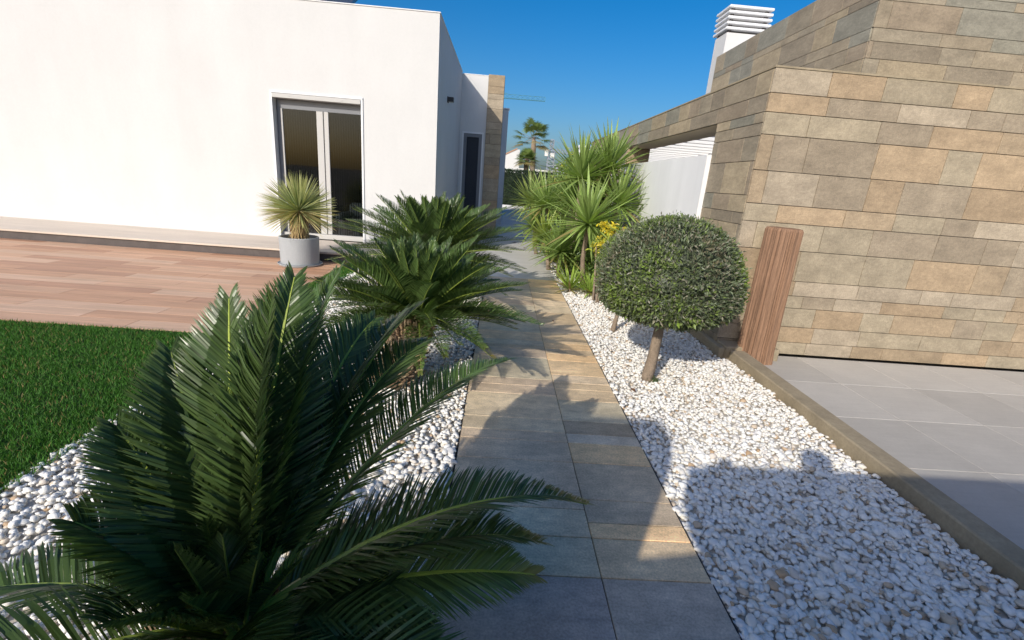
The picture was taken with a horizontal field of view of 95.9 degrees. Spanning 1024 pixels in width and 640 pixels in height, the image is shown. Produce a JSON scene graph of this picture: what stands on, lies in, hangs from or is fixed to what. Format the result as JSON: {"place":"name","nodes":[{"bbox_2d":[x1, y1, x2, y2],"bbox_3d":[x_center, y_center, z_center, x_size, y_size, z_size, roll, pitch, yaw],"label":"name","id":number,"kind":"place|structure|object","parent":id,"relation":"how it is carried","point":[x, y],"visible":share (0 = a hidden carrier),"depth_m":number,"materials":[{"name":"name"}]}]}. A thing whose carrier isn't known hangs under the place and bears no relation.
{"place":"outdoors","nodes":[
{"label":"outdoors","id":0,"kind":"place"},
{"bbox_2d":[0,262,357,496],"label":"lawn","id":1,"kind":"structure","parent":0,"point":[48,424],"depth_m":2.75,"materials":[{"name":"plant"}]},
{"bbox_2d":[0,216,383,262],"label":"terrace","id":2,"kind":"structure","parent":0,"point":[130,236],"depth_m":6.94,"materials":[{"name":"stone"}]},
{"bbox_2d":[321,0,357,3],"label":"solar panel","id":3,"kind":"object","parent":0,"point":[349,1],"depth_m":9.53,"materials":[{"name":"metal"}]},
{"bbox_2d":[0,261,1023,639],"bbox_3d":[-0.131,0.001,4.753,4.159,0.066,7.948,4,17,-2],"label":"gravel","id":4,"kind":"structure","parent":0,"point":[708,373],"depth_m":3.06,"materials":[{"name":"white gravel"}]},
{"bbox_2d":[305,232,544,389],"bbox_3d":[-0.644,-0.043,3.196,1.704,1.092,1.677,4,17,-2],"label":"cycad","id":5,"kind":"object","parent":4,"relation":"on","point":[404,273],"visible":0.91,"depth_m":2.98,"materials":[{"name":"green plant"}]},
{"bbox_2d":[322,190,527,295],"bbox_3d":[-0.870,-0.736,4.927,2.153,1.250,2.141,4,17,-2],"label":"cycad","id":6,"kind":"object","parent":4,"relation":"on","point":[441,219],"visible":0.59,"depth_m":4.63,"materials":[{"name":"green plant"}]},
{"bbox_2d":[513,164,570,247],"bbox_3d":[0.619,-1.912,8.401,1.440,1.732,1.399,4,17,-2],"label":"yucca","id":7,"kind":"object","parent":4,"relation":"on","point":[545,189],"visible":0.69,"depth_m":8.20,"materials":[{"name":"green plant"}]},
{"bbox_2d":[533,245,561,262],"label":"agave tuft","id":8,"kind":"object","parent":4,"relation":"on","point":[550,257],"visible":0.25,"depth_m":8.32,"materials":[{"name":"green plant"}]},
{"bbox_2d":[543,255,568,273],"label":"agave tuft","id":9,"kind":"object","parent":4,"relation":"on","point":[560,267],"visible":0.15,"depth_m":7.51,"materials":[{"name":"green plant"}]},
{"bbox_2d":[528,214,587,277],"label":"yucca","id":10,"kind":"object","parent":4,"relation":"on","point":[560,251],"visible":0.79,"depth_m":6.79,"materials":[{"name":"green plant"}]},
{"bbox_2d":[97,438,1023,639],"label":"gravel","id":11,"kind":"structure","parent":4,"relation":"on","point":[847,590],"depth_m":1.95,"materials":[{"name":"white gravel"}]},
{"bbox_2d":[0,260,595,639],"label":"cycad","id":12,"kind":"object","parent":11,"relation":"on","point":[245,481],"visible":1,"depth_m":1.15,"materials":[{"name":"green plant"}]},
{"bbox_2d":[534,157,599,233],"bbox_3d":[0.998,-1.803,7.838,1.422,1.882,1.345,13,19,26],"label":"yucca","id":13,"kind":"object","parent":4,"relation":"on","point":[568,191],"visible":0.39,"depth_m":7.66,"materials":[{"name":"green plant"}]},
{"bbox_2d":[550,262,592,293],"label":"agave tuft","id":14,"kind":"object","parent":4,"relation":"on","point":[567,283],"visible":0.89,"depth_m":6.21,"materials":[{"name":"green plant"}]},
{"bbox_2d":[547,148,595,229],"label":"leafy shrub","id":15,"kind":"object","parent":4,"relation":"on","point":[554,180],"visible":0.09,"depth_m":10.91,"materials":[{"name":"green plant"}]},
{"bbox_2d":[531,124,625,274],"bbox_3d":[0.985,-1.719,6.920,1.477,2.255,1.439,4,17,-2],"label":"yucca","id":16,"kind":"object","parent":4,"relation":"on","point":[582,159],"visible":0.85,"depth_m":6.62,"materials":[{"name":"green plant"}]},
{"bbox_2d":[560,236,598,280],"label":"leafy shrub","id":17,"kind":"object","parent":4,"relation":"on","point":[587,262],"visible":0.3,"depth_m":6.80,"materials":[{"name":"green plant"}]},
{"bbox_2d":[570,261,593,278],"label":"agave tuft","id":18,"kind":"object","parent":4,"relation":"on","point":[592,264],"visible":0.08,"depth_m":6.89,"materials":[{"name":"green plant"}]},
{"bbox_2d":[568,268,596,297],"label":"agave tuft","id":19,"kind":"object","parent":4,"relation":"on","point":[587,287],"visible":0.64,"depth_m":6.10,"materials":[{"name":"green plant"}]},
{"bbox_2d":[537,162,642,286],"bbox_3d":[1.029,-1.225,6.245,1.460,1.718,1.547,4,17,-2],"label":"yucca","id":20,"kind":"object","parent":4,"relation":"on","point":[587,211],"visible":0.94,"depth_m":6.07,"materials":[{"name":"green plant"}]},
{"bbox_2d":[586,235,608,302],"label":"variegated shrub","id":21,"kind":"object","parent":4,"relation":"on","point":[596,244],"visible":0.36,"depth_m":5.67,"materials":[{"name":"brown plant"}]},
{"bbox_2d":[569,209,625,261],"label":"yucca","id":22,"kind":"object","parent":4,"relation":"on","point":[619,223],"visible":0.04,"depth_m":6.77,"materials":[{"name":"green plant"}]},
{"bbox_2d":[561,162,638,224],"bbox_3d":[1.406,-1.703,7.478,1.436,1.962,1.447,4,17,-2],"label":"yucca","id":23,"kind":"object","parent":4,"relation":"on","point":[603,180],"visible":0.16,"depth_m":7.18,"materials":[{"name":"green plant"}]},
{"bbox_2d":[594,226,627,332],"bbox_3d":[1.122,-0.389,4.577,0.662,1.089,0.675,4,17,-2],"label":"clipped tree","id":24,"kind":"object","parent":4,"relation":"on","point":[599,258],"visible":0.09,"depth_m":4.51,"materials":[{"name":"green plant"}]},
{"bbox_2d":[569,116,656,226],"bbox_3d":[1.514,-1.791,7.039,1.350,2.433,1.803,1,17,-13],"label":"yucca","id":25,"kind":"object","parent":4,"relation":"on","point":[627,177],"visible":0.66,"depth_m":6.77,"materials":[{"name":"green plant"}]},
{"bbox_2d":[596,219,629,237],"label":"variegated shrub","id":26,"kind":"object","parent":4,"relation":"on","point":[607,227],"visible":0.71,"depth_m":5.79,"materials":[{"name":"yellow plant"}]},
{"bbox_2d":[647,376,660,381],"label":"weed","id":27,"kind":"object","parent":4,"relation":"on","point":[655,379],"visible":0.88,"depth_m":3.50,"materials":[{"name":"green plant"}]},
{"bbox_2d":[593,210,751,382],"bbox_3d":[1.129,-0.137,3.374,1.125,1.305,1.078,4,17,-2],"label":"clipped tree","id":28,"kind":"object","parent":4,"relation":"on","point":[676,273],"visible":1,"depth_m":2.98,"materials":[{"name":"green plant"}]},
{"bbox_2d":[467,207,568,280],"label":"pavement","id":29,"kind":"structure","parent":0,"point":[539,271],"depth_m":8.94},
{"bbox_2d":[0,0,509,242],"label":"house","id":30,"kind":"structure","parent":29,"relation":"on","point":[206,115],"depth_m":7.41,"materials":[{"name":"white plaster"},{"name":"stone tile"}]},
{"bbox_2d":[269,90,364,241],"bbox_3d":[-3.187,-2.507,7.729,1.458,2.305,0.234,4,17,-2],"label":"sliding door","id":31,"kind":"structure","parent":30,"relation":"in","point":[324,105],"depth_m":7.63,"materials":[{"name":"grey metal"}]},
{"bbox_2d":[336,203,362,235],"bbox_3d":[-2.579,-1.893,8.809,1.290,0.560,0.850,4,17,-2],"label":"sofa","id":32,"kind":"object","parent":30,"relation":"in","point":[353,215],"visible":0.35,"depth_m":8.50,"materials":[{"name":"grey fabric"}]},
{"bbox_2d":[460,131,483,217],"bbox_3d":[-1.040,-3.500,11.663,0.520,2.330,0.072,4,17,-2],"label":"narrow window","id":33,"kind":"structure","parent":30,"relation":"in","point":[474,175],"depth_m":11.56,"materials":[{"name":"black glass"}]},
{"bbox_2d":[498,167,562,245],"bbox_3d":[0.433,-2.500,10.234,1.560,1.757,1.450,4,17,-2],"label":"yucca","id":34,"kind":"object","parent":29,"relation":"on","point":[521,195],"visible":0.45,"depth_m":10.07,"materials":[{"name":"green plant"}]},
{"bbox_2d":[507,198,557,253],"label":"yucca","id":35,"kind":"object","parent":29,"relation":"on","point":[529,217],"visible":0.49,"depth_m":9.00,"materials":[{"name":"green plant"}]},
{"bbox_2d":[516,206,572,269],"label":"yucca","id":36,"kind":"object","parent":29,"relation":"on","point":[543,226],"visible":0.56,"depth_m":7.45,"materials":[{"name":"green plant"}]},
{"bbox_2d":[433,298,616,639],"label":"path bedding","id":37,"kind":"object","parent":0,"point":[572,462],"visible":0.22,"depth_m":2.43,"materials":[{"name":"grey concrete"}]},
{"bbox_2d":[451,284,741,639],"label":"path edging","id":38,"kind":"object","parent":37,"relation":"on","point":[657,477],"visible":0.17,"depth_m":2.25,"materials":[{"name":"black metal"}]},
{"bbox_2d":[472,240,580,278],"bbox_3d":[2.338,-3.062,15.581,8.700,0.042,17.900,4,17,-2],"label":"pavement bedding","id":39,"kind":"object","parent":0,"point":[543,252],"depth_m":9.66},
{"bbox_2d":[355,0,815,170],"label":"sky","id":40,"kind":"structure","parent":0,"point":[590,61],"materials":[{"name":"blue"}]},
{"bbox_2d":[431,276,740,639],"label":"path","id":41,"kind":"structure","parent":0,"point":[656,584],"depth_m":2.12,"materials":[{"name":"beige tile"}]},
{"bbox_2d":[319,239,1023,371],"bbox_3d":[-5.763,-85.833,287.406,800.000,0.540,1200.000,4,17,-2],"label":"ground","id":42,"kind":"structure","parent":0,"point":[908,363],"depth_m":4.60,"materials":[{"name":"grey concrete"}]},
{"bbox_2d":[15,321,195,333],"bbox_3d":[-5.809,-0.575,5.232,6.760,0.042,3.360,4,17,-2],"label":"deck bedding","id":43,"kind":"object","parent":42,"relation":"on","point":[121,328],"depth_m":3.74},
{"bbox_2d":[0,238,342,332],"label":"deck","id":44,"kind":"structure","parent":43,"relation":"on","point":[101,285],"depth_m":5.05,"materials":[{"name":"wood"}]},
{"bbox_2d":[277,234,322,267],"bbox_3d":[-3.006,-0.986,6.542,0.594,0.394,0.594,4,17,-2],"label":"plant pot","id":45,"kind":"object","parent":44,"relation":"on","point":[299,253],"visible":0.93,"depth_m":6.35,"materials":[{"name":"white ceramic"}]},
{"bbox_2d":[257,173,336,238],"bbox_3d":[-2.936,-1.552,6.364,1.097,0.992,1.099,4,17,-2],"label":"beaked yucca","id":46,"kind":"object","parent":45,"relation":"on","point":[302,208],"visible":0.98,"depth_m":6.27,"materials":[{"name":"green plant"}]},
{"bbox_2d":[505,148,519,172],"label":"distant house","id":47,"kind":"structure","parent":42,"relation":"on","point":[510,160],"depth_m":37.82,"materials":[{"name":"paint"}]},
{"bbox_2d":[502,204,540,208],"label":"kerb","id":48,"kind":"structure","parent":42,"relation":"on","point":[509,206],"depth_m":24.02,"materials":[{"name":"white concrete"}]},
{"bbox_2d":[504,93,544,101],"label":"tower crane","id":49,"kind":"object","parent":42,"relation":"on","point":[524,99],"visible":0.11,"depth_m":109.36,"materials":[{"name":"green metal"}]},
{"bbox_2d":[514,147,538,173],"bbox_3d":[0.844,-8.853,28.672,1.816,3.589,1.856,4,17,-2],"label":"tree","id":50,"kind":"object","parent":42,"relation":"on","point":[527,155],"visible":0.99,"depth_m":28.10,"materials":[{"name":"green plant"}]},
{"bbox_2d":[502,168,553,205],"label":"hedge","id":51,"kind":"object","parent":42,"relation":"on","point":[508,175],"visible":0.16,"depth_m":23.98,"materials":[{"name":"green plant"}]},
{"bbox_2d":[510,117,553,170],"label":"fan palm","id":52,"kind":"object","parent":42,"relation":"on","point":[536,126],"visible":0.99,"depth_m":41.75,"materials":[{"name":"green plant"}]},
{"bbox_2d":[544,139,571,170],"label":"tower crane","id":53,"kind":"object","parent":42,"relation":"on","point":[552,153],"visible":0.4,"depth_m":141.12,"materials":[{"name":"metal"}]},
{"bbox_2d":[686,329,779,360],"bbox_3d":[2.097,-0.337,6.348,0.555,0.150,4.540,4,17,-2],"label":"kerb step","id":54,"kind":"object","parent":42,"relation":"on","point":[721,349],"visible":0.34,"depth_m":4.24,"materials":[{"name":"concrete"}]},
{"bbox_2d":[729,350,1023,592],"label":"kerb stone","id":55,"kind":"object","parent":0,"point":[1000,554],"visible":0.83,"depth_m":2.37,"materials":[{"name":"beige stone"}]},
{"bbox_2d":[765,356,1023,549],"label":"patio","id":56,"kind":"structure","parent":0,"point":[956,434],"depth_m":3.28,"materials":[{"name":"grey tile"}]},
{"bbox_2d":[648,136,714,161],"bbox_3d":[4.298,-2.137,9.027,3.995,2.270,9.450,4,17,-2],"label":"pergola","id":57,"kind":"object","parent":56,"relation":"on","point":[703,146],"visible":0.1,"depth_m":8.54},
{"bbox_2d":[737,226,803,364],"bbox_3d":[2.244,-0.196,4.055,0.324,1.210,0.316,4,17,-2],"label":"timber post","id":58,"kind":"object","parent":56,"relation":"on","point":[769,292],"visible":0.89,"depth_m":3.94,"materials":[{"name":"brown wood"}]},
{"bbox_2d":[591,65,1023,369],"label":"stone wall","id":59,"kind":"structure","parent":56,"relation":"on","point":[898,201],"depth_m":4.07,"materials":[{"name":"stone"}]},
{"bbox_2d":[698,0,1023,155],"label":"neighbour house","id":60,"kind":"structure","parent":56,"relation":"on","point":[976,41],"depth_m":5.29,"materials":[{"name":"stone"}]}
]}

